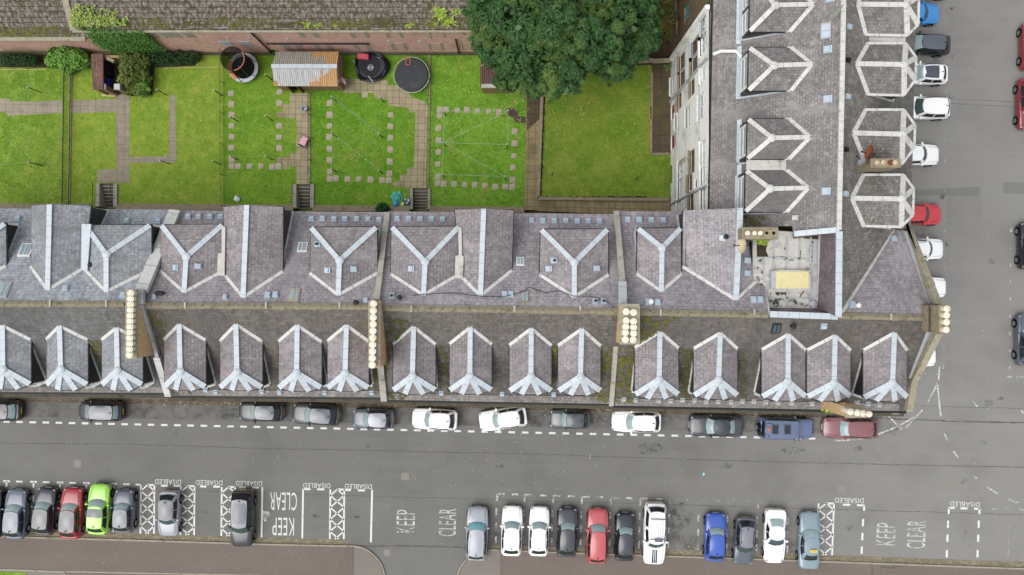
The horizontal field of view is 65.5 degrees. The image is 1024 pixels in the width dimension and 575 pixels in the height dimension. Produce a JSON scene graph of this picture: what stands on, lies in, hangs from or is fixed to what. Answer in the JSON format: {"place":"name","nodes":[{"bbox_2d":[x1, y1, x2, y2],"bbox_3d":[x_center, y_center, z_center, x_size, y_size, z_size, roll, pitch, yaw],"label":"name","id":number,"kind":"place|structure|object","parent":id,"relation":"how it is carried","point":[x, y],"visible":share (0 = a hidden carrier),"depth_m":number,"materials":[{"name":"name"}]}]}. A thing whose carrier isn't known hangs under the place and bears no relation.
{"place":"outdoors","nodes":[
{"label":"outdoors","id":0,"kind":"place"},
{"bbox_2d":[0,99,61,115],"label":"path","id":1,"kind":"structure","parent":0,"point":[9,108],"depth_m":65.79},
{"bbox_2d":[0,51,65,202],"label":"lawn","id":2,"kind":"structure","parent":0,"point":[22,169],"depth_m":65.80,"materials":[{"name":"green plant"}]},
{"bbox_2d":[0,55,90,67],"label":"soil bed","id":3,"kind":"object","parent":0,"point":[42,63],"visible":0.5,"depth_m":65.80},
{"bbox_2d":[0,51,39,69],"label":"clipped hedge","id":4,"kind":"object","parent":3,"relation":"on","point":[6,59],"visible":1,"depth_m":64.90,"materials":[{"name":"green plant"}]},
{"bbox_2d":[44,46,90,74],"bbox_3d":[-36.303,-18.583,64.955,3.929,2.388,2.369,0,90,0],"label":"bamboo bush","id":5,"kind":"object","parent":3,"relation":"on","point":[70,61],"visible":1,"depth_m":64.43,"materials":[{"name":"green plant"}]},
{"bbox_2d":[0,204,180,397],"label":"tenement house","id":6,"kind":"structure","parent":0,"point":[76,281],"depth_m":50.07,"materials":[{"name":"grey stone"}]},
{"bbox_2d":[0,282,11,297],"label":"roof window","id":7,"kind":"structure","parent":6,"relation":"in","point":[5,287],"depth_m":49.46,"materials":[{"name":"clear glass"}]},
{"bbox_2d":[17,243,30,256],"bbox_3d":[-31.186,-2.414,51.084,0.803,0.599,0.892,0,90,0],"label":"roof window","id":8,"kind":"structure","parent":6,"relation":"in","point":[25,249],"depth_m":50.99,"materials":[{"name":"white paint"}]},
{"bbox_2d":[72,99,115,112],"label":"path","id":9,"kind":"structure","parent":0,"point":[93,106],"depth_m":65.79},
{"bbox_2d":[69,3,128,29],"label":"weed bank","id":10,"kind":"structure","parent":0,"point":[89,19],"depth_m":58.75,"materials":[{"name":"green plant"}]},
{"bbox_2d":[97,94,128,182],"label":"path","id":11,"kind":"structure","parent":0,"point":[119,173],"depth_m":65.79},
{"bbox_2d":[66,51,222,207],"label":"lawn","id":12,"kind":"structure","parent":0,"point":[166,188],"depth_m":65.80,"materials":[{"name":"green plant"}]},
{"bbox_2d":[61,69,71,204],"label":"garden fence","id":13,"kind":"object","parent":12,"relation":"on","point":[69,133],"visible":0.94,"depth_m":65.57,"materials":[{"name":"wood"}]},
{"bbox_2d":[130,95,176,162],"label":"path","id":14,"kind":"structure","parent":0,"point":[171,157],"depth_m":65.79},
{"bbox_2d":[128,55,196,95],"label":"soil bed","id":15,"kind":"object","parent":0,"point":[151,70],"visible":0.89,"depth_m":65.80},
{"bbox_2d":[116,51,151,97],"bbox_3d":[-30.667,-17.603,64.849,2.874,2.653,4.352,0,90,0],"label":"tall shrub","id":16,"kind":"object","parent":15,"relation":"on","point":[138,72],"visible":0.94,"depth_m":64.22,"materials":[{"name":"green plant"}]},
{"bbox_2d":[132,79,151,97],"bbox_3d":[-30.276,-16.332,65.056,1.664,1.519,1.668,0,90,0],"label":"reed clump","id":17,"kind":"object","parent":15,"relation":"on","point":[144,85],"visible":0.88,"depth_m":64.65,"materials":[{"name":"green plant"}]},
{"bbox_2d":[144,49,200,66],"bbox_3d":[-27.835,-18.761,65.130,4.649,1.719,1.617,0,90,0],"label":"clipped hedge","id":18,"kind":"object","parent":15,"relation":"on","point":[192,57],"visible":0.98,"depth_m":64.81,"materials":[{"name":"green plant"}]},
{"bbox_2d":[0,538,353,574],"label":"pavement","id":19,"kind":"structure","parent":0,"point":[101,556],"depth_m":66.88,"materials":[{"name":"concrete"}]},
{"bbox_2d":[0,569,239,574],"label":"path edging","id":20,"kind":"object","parent":19,"relation":"on","point":[110,572],"visible":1,"depth_m":66.87,"materials":[{"name":"stone"}]},
{"bbox_2d":[223,55,309,209],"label":"lawn","id":21,"kind":"structure","parent":0,"point":[266,104],"depth_m":65.80,"materials":[{"name":"green plant"}]},
{"bbox_2d":[219,49,224,205],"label":"wire fence","id":22,"kind":"object","parent":21,"relation":"on","point":[223,121],"visible":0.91,"depth_m":65.21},
{"bbox_2d":[220,46,257,82],"bbox_3d":[-21.995,-17.999,64.200,2.440,3.200,2.451,0,90,0],"label":"trampoline","id":23,"kind":"object","parent":21,"relation":"on","point":[240,65],"visible":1,"depth_m":64.37,"materials":[{"name":"fabric"}]},
{"bbox_2d":[144,205,389,402],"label":"tenement house","id":24,"kind":"structure","parent":0,"point":[249,303],"depth_m":49.98,"materials":[{"name":"grey stone"}]},
{"bbox_2d":[277,93,309,183],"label":"path","id":25,"kind":"structure","parent":0,"point":[300,160],"depth_m":65.79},
{"bbox_2d":[99,208,574,212],"bbox_3d":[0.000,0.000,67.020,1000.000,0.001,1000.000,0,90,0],"label":"ground","id":26,"kind":"structure","parent":0,"point":[414,211],"depth_m":67.02,"materials":[{"name":"green plant"}]},
{"bbox_2d":[92,182,117,207],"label":"garden steps","id":27,"kind":"structure","parent":26,"relation":"on","point":[106,195],"depth_m":65.84,"materials":[{"name":"concrete"}]},
{"bbox_2d":[91,54,131,95],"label":"bin store","id":28,"kind":"structure","parent":26,"relation":"on","point":[97,65],"depth_m":63.75,"materials":[{"name":"brown brick"}]},
{"bbox_2d":[0,0,478,54],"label":"brick workshop","id":29,"kind":"structure","parent":26,"relation":"on","point":[257,27],"depth_m":59.49,"materials":[{"name":"tile"}]},
{"bbox_2d":[81,27,166,54],"bbox_3d":[-30.164,-19.086,62.448,5.517,6.716,0.663,0,90,0],"label":"wall ivy","id":30,"kind":"object","parent":29,"relation":"attached to","point":[117,42],"depth_m":61.55,"materials":[{"name":"green plant"}]},
{"bbox_2d":[0,203,523,212],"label":"retaining wall","id":31,"kind":"structure","parent":26,"relation":"on","point":[329,208],"depth_m":65.70,"materials":[{"name":"stone"}]},
{"bbox_2d":[292,183,313,208],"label":"garden steps","id":32,"kind":"structure","parent":26,"relation":"on","point":[303,196],"depth_m":65.95,"materials":[{"name":"stone"}]},
{"bbox_2d":[271,52,343,92],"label":"garden shed","id":33,"kind":"structure","parent":26,"relation":"on","point":[300,71],"depth_m":63.43,"materials":[{"name":"silver metal"}]},
{"bbox_2d":[409,187,429,209],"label":"garden steps","id":34,"kind":"structure","parent":26,"relation":"on","point":[421,199],"depth_m":66.10,"materials":[{"name":"concrete"}]},
{"bbox_2d":[669,0,919,308],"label":"white tenement","id":35,"kind":"structure","parent":26,"relation":"on","point":[797,115],"depth_m":49.45,"materials":[{"name":"stone"}]},
{"bbox_2d":[696,93,703,121],"bbox_3d":[13.125,-12.601,55.223,0.325,1.600,1.850,0,90,0],"label":"window","id":36,"kind":"structure","parent":35,"relation":"in","point":[702,96],"depth_m":55.84,"materials":[{"name":"white paint"}]},
{"bbox_2d":[698,140,705,167],"bbox_3d":[13.125,-9.240,54.650,0.325,1.600,1.850,0,90,0],"label":"window","id":37,"kind":"structure","parent":35,"relation":"in","point":[700,143],"depth_m":55.25,"materials":[{"name":"white paint"}]},
{"bbox_2d":[698,187,705,209],"bbox_3d":[13.125,-6.064,54.630,0.325,1.500,1.750,0,90,0],"label":"window","id":38,"kind":"structure","parent":35,"relation":"in","point":[701,200],"depth_m":55.24,"materials":[{"name":"white paint"}]},
{"bbox_2d":[821,22,830,39],"bbox_3d":[19.135,-15.637,48.525,0.551,0.426,1.011,0,90,0],"label":"roof window","id":39,"kind":"structure","parent":35,"relation":"in","point":[825,27],"depth_m":48.48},
{"bbox_2d":[354,547,382,574],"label":"pavement","id":40,"kind":"structure","parent":0,"point":[366,562],"depth_m":66.88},
{"bbox_2d":[310,55,428,210],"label":"lawn","id":41,"kind":"structure","parent":0,"point":[359,138],"depth_m":65.80,"materials":[{"name":"green plant"}]},
{"bbox_2d":[0,55,667,206],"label":"grass tufts","id":42,"kind":"object","parent":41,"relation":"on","point":[343,138],"visible":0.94,"depth_m":65.77,"materials":[{"name":"plant"}]},
{"bbox_2d":[352,51,389,82],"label":"trampoline","id":43,"kind":"object","parent":41,"relation":"on","point":[374,63],"visible":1,"depth_m":65.27,"materials":[{"name":"black"}]},
{"bbox_2d":[393,57,429,92],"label":"trampoline","id":44,"kind":"object","parent":41,"relation":"on","point":[412,76],"visible":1,"depth_m":65.10,"materials":[{"name":"fabric"}]},
{"bbox_2d":[426,55,430,206],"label":"wire fence","id":45,"kind":"object","parent":41,"relation":"on","point":[429,86],"visible":0.91,"depth_m":65.69,"materials":[{"name":"metal"}]},
{"bbox_2d":[344,78,427,187],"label":"path","id":46,"kind":"structure","parent":0,"point":[415,176],"depth_m":65.79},
{"bbox_2d":[429,55,527,210],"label":"lawn","id":47,"kind":"structure","parent":0,"point":[496,127],"depth_m":65.80,"materials":[{"name":"green plant"}]},
{"bbox_2d":[480,52,507,92],"bbox_3d":[-1.329,-17.419,65.185,2.396,3.630,2.850,0,90,0],"label":"brick hut","id":48,"kind":"object","parent":47,"relation":"on","point":[486,77],"visible":0.37,"depth_m":63.70,"materials":[{"name":"brick"}]},
{"bbox_2d":[459,551,500,574],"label":"pavement","id":49,"kind":"structure","parent":0,"point":[490,564],"depth_m":66.88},
{"bbox_2d":[0,0,1023,574],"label":"road","id":50,"kind":"structure","parent":0,"point":[952,488],"depth_m":67.00,"materials":[{"name":"asphalt"}]},
{"bbox_2d":[0,487,6,536],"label":"parked car","id":51,"kind":"object","parent":50,"relation":"on","point":[3,493],"visible":0.59,"depth_m":66.31,"materials":[{"name":"black paint"}]},
{"bbox_2d":[0,399,24,420],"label":"parked car","id":52,"kind":"object","parent":50,"relation":"on","point":[12,409],"visible":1,"depth_m":65.90,"materials":[{"name":"black paint"}]},
{"bbox_2d":[1,488,32,538],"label":"parked car","id":53,"kind":"object","parent":50,"relation":"on","point":[16,524],"visible":1,"depth_m":66.03,"materials":[{"name":"silver paint"}]},
{"bbox_2d":[31,486,61,535],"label":"parked car","id":54,"kind":"object","parent":50,"relation":"on","point":[44,520],"visible":0.98,"depth_m":66.02,"materials":[{"name":"paint"}]},
{"bbox_2d":[57,486,87,538],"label":"parked car","id":55,"kind":"object","parent":50,"relation":"on","point":[71,524],"visible":0.99,"depth_m":66.00,"materials":[{"name":"red paint"}]},
{"bbox_2d":[85,483,114,534],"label":"parked car","id":56,"kind":"object","parent":50,"relation":"on","point":[98,514],"visible":0.98,"depth_m":65.99,"materials":[{"name":"green paint"}]},
{"bbox_2d":[79,399,125,422],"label":"parked car","id":57,"kind":"object","parent":50,"relation":"on","point":[90,410],"visible":1,"depth_m":65.68,"materials":[{"name":"black paint"}]},
{"bbox_2d":[110,488,137,532],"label":"parked car","id":58,"kind":"object","parent":50,"relation":"on","point":[124,519],"visible":1,"depth_m":66.01,"materials":[{"name":"paint"}]},
{"bbox_2d":[155,490,182,535],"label":"parked car","id":59,"kind":"object","parent":50,"relation":"on","point":[170,523],"visible":1,"depth_m":65.95,"materials":[{"name":"silver metal"}]},
{"bbox_2d":[3,531,347,544],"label":"channel setts","id":60,"kind":"structure","parent":50,"relation":"on","point":[225,539],"depth_m":66.99,"materials":[{"name":"stone"}]},
{"bbox_2d":[228,488,256,545],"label":"parked car","id":61,"kind":"object","parent":50,"relation":"on","point":[242,517],"visible":1,"depth_m":65.75,"materials":[{"name":"black paint"}]},
{"bbox_2d":[239,401,284,423],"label":"parked car","id":62,"kind":"object","parent":50,"relation":"on","point":[263,411],"visible":0.81,"depth_m":65.85,"materials":[{"name":"black paint"}]},
{"bbox_2d":[292,402,340,426],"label":"parked car","id":63,"kind":"object","parent":50,"relation":"on","point":[316,414],"visible":0.95,"depth_m":65.88,"materials":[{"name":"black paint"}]},
{"bbox_2d":[353,407,394,430],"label":"parked car","id":64,"kind":"object","parent":50,"relation":"on","point":[370,418],"visible":1,"depth_m":65.89,"materials":[{"name":"paint"}]},
{"bbox_2d":[0,398,822,416],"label":"channel setts","id":65,"kind":"structure","parent":50,"relation":"on","point":[153,401],"depth_m":66.99,"materials":[{"name":"stone"}]},
{"bbox_2d":[412,406,457,431],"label":"parked car","id":66,"kind":"object","parent":50,"relation":"on","point":[430,418],"visible":1,"depth_m":65.87,"materials":[{"name":"white paint"}]},
{"bbox_2d":[464,505,489,560],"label":"parked car","id":67,"kind":"object","parent":50,"relation":"on","point":[476,527],"visible":1,"depth_m":65.68,"materials":[{"name":"silver metal"}]},
{"bbox_2d":[479,407,526,431],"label":"parked car","id":68,"kind":"object","parent":50,"relation":"on","point":[499,419],"visible":0.83,"depth_m":65.86,"materials":[{"name":"white paint"}]},
{"bbox_2d":[0,536,1023,574],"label":"kerb","id":69,"kind":"structure","parent":50,"relation":"on","point":[381,565],"depth_m":66.87,"materials":[{"name":"stone"}]},
{"bbox_2d":[500,504,523,555],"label":"parked car","id":70,"kind":"object","parent":50,"relation":"on","point":[511,526],"visible":1,"depth_m":65.86,"materials":[{"name":"white paint"}]},
{"bbox_2d":[527,505,550,555],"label":"parked car","id":71,"kind":"object","parent":50,"relation":"on","point":[539,527],"visible":1,"depth_m":65.87,"materials":[{"name":"white paint"}]},
{"bbox_2d":[556,506,579,556],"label":"parked car","id":72,"kind":"object","parent":50,"relation":"on","point":[567,527],"visible":1,"depth_m":65.87,"materials":[{"name":"black paint"}]},
{"bbox_2d":[549,408,589,430],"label":"parked car","id":73,"kind":"object","parent":50,"relation":"on","point":[564,419],"visible":0.95,"depth_m":65.89,"materials":[{"name":"grey paint"}]},
{"bbox_2d":[585,507,609,563],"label":"parked car","id":74,"kind":"object","parent":50,"relation":"on","point":[597,530],"visible":1,"depth_m":65.70,"materials":[{"name":"red paint"}]},
{"bbox_2d":[613,511,636,560],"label":"parked car","id":75,"kind":"object","parent":50,"relation":"on","point":[624,540],"visible":1,"depth_m":65.90,"materials":[{"name":"black paint"}]},
{"bbox_2d":[611,411,660,433],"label":"parked car","id":76,"kind":"object","parent":50,"relation":"on","point":[635,421],"visible":0.84,"depth_m":65.84,"materials":[{"name":"white paint"}]},
{"bbox_2d":[641,501,667,563],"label":"pickup truck","id":77,"kind":"object","parent":50,"relation":"on","point":[655,542],"visible":1,"depth_m":65.62,"materials":[{"name":"white paint"}]},
{"bbox_2d":[688,413,742,438],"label":"parked car","id":78,"kind":"object","parent":50,"relation":"on","point":[711,425],"visible":1,"depth_m":66.02,"materials":[{"name":"black paint"}]},
{"bbox_2d":[702,511,728,560],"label":"parked car","id":79,"kind":"object","parent":50,"relation":"on","point":[714,544],"visible":1,"depth_m":65.91,"materials":[{"name":"blue paint"}]},
{"bbox_2d":[731,515,756,563],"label":"parked car","id":80,"kind":"object","parent":50,"relation":"on","point":[744,536],"visible":1,"depth_m":65.92,"materials":[{"name":"paint"}]},
{"bbox_2d":[488,546,1023,567],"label":"channel setts","id":81,"kind":"structure","parent":50,"relation":"on","point":[895,560],"depth_m":66.99,"materials":[{"name":"stone"}]},
{"bbox_2d":[761,507,787,562],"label":"parked car","id":82,"kind":"object","parent":50,"relation":"on","point":[775,541],"visible":1,"depth_m":66.07,"materials":[{"name":"white paint"}]},
{"bbox_2d":[756,415,812,441],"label":"off road vehicle","id":83,"kind":"object","parent":50,"relation":"on","point":[794,427],"visible":1,"depth_m":65.25,"materials":[{"name":"blue paint"}]},
{"bbox_2d":[795,511,822,568],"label":"taxi","id":84,"kind":"object","parent":50,"relation":"on","point":[807,553],"visible":1,"depth_m":66.03,"materials":[{"name":"blue paint"}]},
{"bbox_2d":[821,415,878,440],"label":"parked car","id":85,"kind":"object","parent":50,"relation":"on","point":[845,428],"visible":0.89,"depth_m":65.88,"materials":[{"name":"red paint"}]},
{"bbox_2d":[912,142,938,166],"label":"parked car","id":86,"kind":"object","parent":50,"relation":"on","point":[925,155],"visible":0.52,"depth_m":66.05,"materials":[{"name":"white paint"}]},
{"bbox_2d":[911,202,940,225],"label":"parked car","id":87,"kind":"object","parent":50,"relation":"on","point":[925,214],"visible":0.59,"depth_m":66.02,"materials":[{"name":"red paint"}]},
{"bbox_2d":[920,0,938,26],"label":"parked car","id":88,"kind":"object","parent":50,"relation":"on","point":[929,14],"visible":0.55,"depth_m":66.07,"materials":[{"name":"blue paint"}]},
{"bbox_2d":[917,237,942,260],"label":"parked car","id":89,"kind":"object","parent":50,"relation":"on","point":[931,248],"visible":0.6,"depth_m":65.95,"materials":[{"name":"white paint"}]},
{"bbox_2d":[914,61,947,86],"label":"parked car","id":90,"kind":"object","parent":50,"relation":"on","point":[933,75],"visible":0.66,"depth_m":65.64,"materials":[{"name":"white paint"}]},
{"bbox_2d":[914,94,949,120],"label":"parked car","id":91,"kind":"object","parent":50,"relation":"on","point":[932,108],"visible":0.6,"depth_m":65.46,"materials":[{"name":"white paint"}]},
{"bbox_2d":[915,31,950,57],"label":"parked car","id":92,"kind":"object","parent":50,"relation":"on","point":[934,45],"visible":0.56,"depth_m":65.66,"materials":[{"name":"black paint"}]},
{"bbox_2d":[932,277,945,297],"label":"parked car","id":93,"kind":"object","parent":50,"relation":"on","point":[940,283],"visible":0.27,"depth_m":66.12,"materials":[{"name":"white paint"}]},
{"bbox_2d":[1011,314,1023,365],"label":"parked car","id":94,"kind":"object","parent":50,"relation":"on","point":[1017,325],"visible":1,"depth_m":66.17,"materials":[{"name":"paint"}]},
{"bbox_2d":[1013,78,1023,129],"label":"parked car","id":95,"kind":"object","parent":50,"relation":"on","point":[1018,92],"visible":1,"depth_m":66.23,"materials":[{"name":"red paint"}]},
{"bbox_2d":[1014,222,1023,268],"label":"parked car","id":96,"kind":"object","parent":50,"relation":"on","point":[1019,235],"visible":1,"depth_m":66.29,"materials":[{"name":"black paint"}]},
{"bbox_2d":[1016,23,1023,70],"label":"parked car","id":97,"kind":"object","parent":50,"relation":"on","point":[1020,36],"visible":1,"depth_m":66.40,"materials":[{"name":"red paint"}]},
{"bbox_2d":[507,101,538,209],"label":"path","id":98,"kind":"structure","parent":0,"point":[531,160],"depth_m":65.79,"materials":[{"name":"stone"}]},
{"bbox_2d":[527,92,539,129],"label":"path","id":99,"kind":"structure","parent":0,"point":[533,113],"depth_m":65.79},
{"bbox_2d":[486,0,670,72],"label":"soil bed","id":100,"kind":"object","parent":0,"point":[664,51],"depth_m":65.80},
{"bbox_2d":[462,0,664,104],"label":"sycamore tree","id":101,"kind":"object","parent":100,"relation":"on","point":[568,39],"visible":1,"depth_m":55.39,"materials":[{"name":"green plant"}]},
{"bbox_2d":[653,0,675,43],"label":"shrub","id":102,"kind":"object","parent":100,"relation":"on","point":[665,16],"visible":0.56,"depth_m":65.22,"materials":[{"name":"green plant"}]},
{"bbox_2d":[562,213,597,213],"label":"back court","id":103,"kind":"object","parent":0,"point":[579,213],"depth_m":67.00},
{"bbox_2d":[380,209,618,408],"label":"tenement house","id":104,"kind":"structure","parent":103,"relation":"on","point":[495,308],"depth_m":50.01,"materials":[{"name":"grey stone"}]},
{"bbox_2d":[609,208,950,417],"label":"corner tenement","id":105,"kind":"structure","parent":103,"relation":"on","point":[718,312],"depth_m":50.02,"materials":[{"name":"grey stone"}]},
{"bbox_2d":[528,65,671,211],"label":"lawn","id":106,"kind":"structure","parent":0,"point":[590,173],"depth_m":65.80,"materials":[{"name":"green plant"}]},
{"bbox_2d":[540,96,646,197],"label":"soil edge","id":107,"kind":"object","parent":106,"relation":"on","point":[542,165],"visible":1,"depth_m":65.73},
{"bbox_2d":[537,97,668,200],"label":"garden wall","id":108,"kind":"structure","parent":106,"relation":"on","point":[576,198],"depth_m":65.52,"materials":[{"name":"stone"}]},
{"bbox_2d":[636,58,671,65],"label":"boundary wall","id":109,"kind":"structure","parent":106,"relation":"on","point":[657,62],"depth_m":64.90,"materials":[{"name":"stone"}]},
{"bbox_2d":[649,72,668,154],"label":"court kerb","id":110,"kind":"structure","parent":106,"relation":"on","point":[651,114],"depth_m":65.70,"materials":[{"name":"concrete"}]},
{"bbox_2d":[538,199,670,213],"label":"path","id":111,"kind":"structure","parent":0,"point":[592,206],"depth_m":65.79,"materials":[{"name":"stone"}]},
{"bbox_2d":[652,65,670,153],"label":"path","id":112,"kind":"structure","parent":0,"point":[661,128],"depth_m":65.79,"materials":[{"name":"stone"}]},
{"bbox_2d":[501,552,871,574],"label":"pavement","id":113,"kind":"structure","parent":0,"point":[524,563],"depth_m":66.88,"materials":[{"name":"concrete"}]},
{"bbox_2d":[872,564,1023,574],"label":"pavement","id":114,"kind":"structure","parent":0,"point":[877,569],"depth_m":66.88,"materials":[{"name":"concrete"}]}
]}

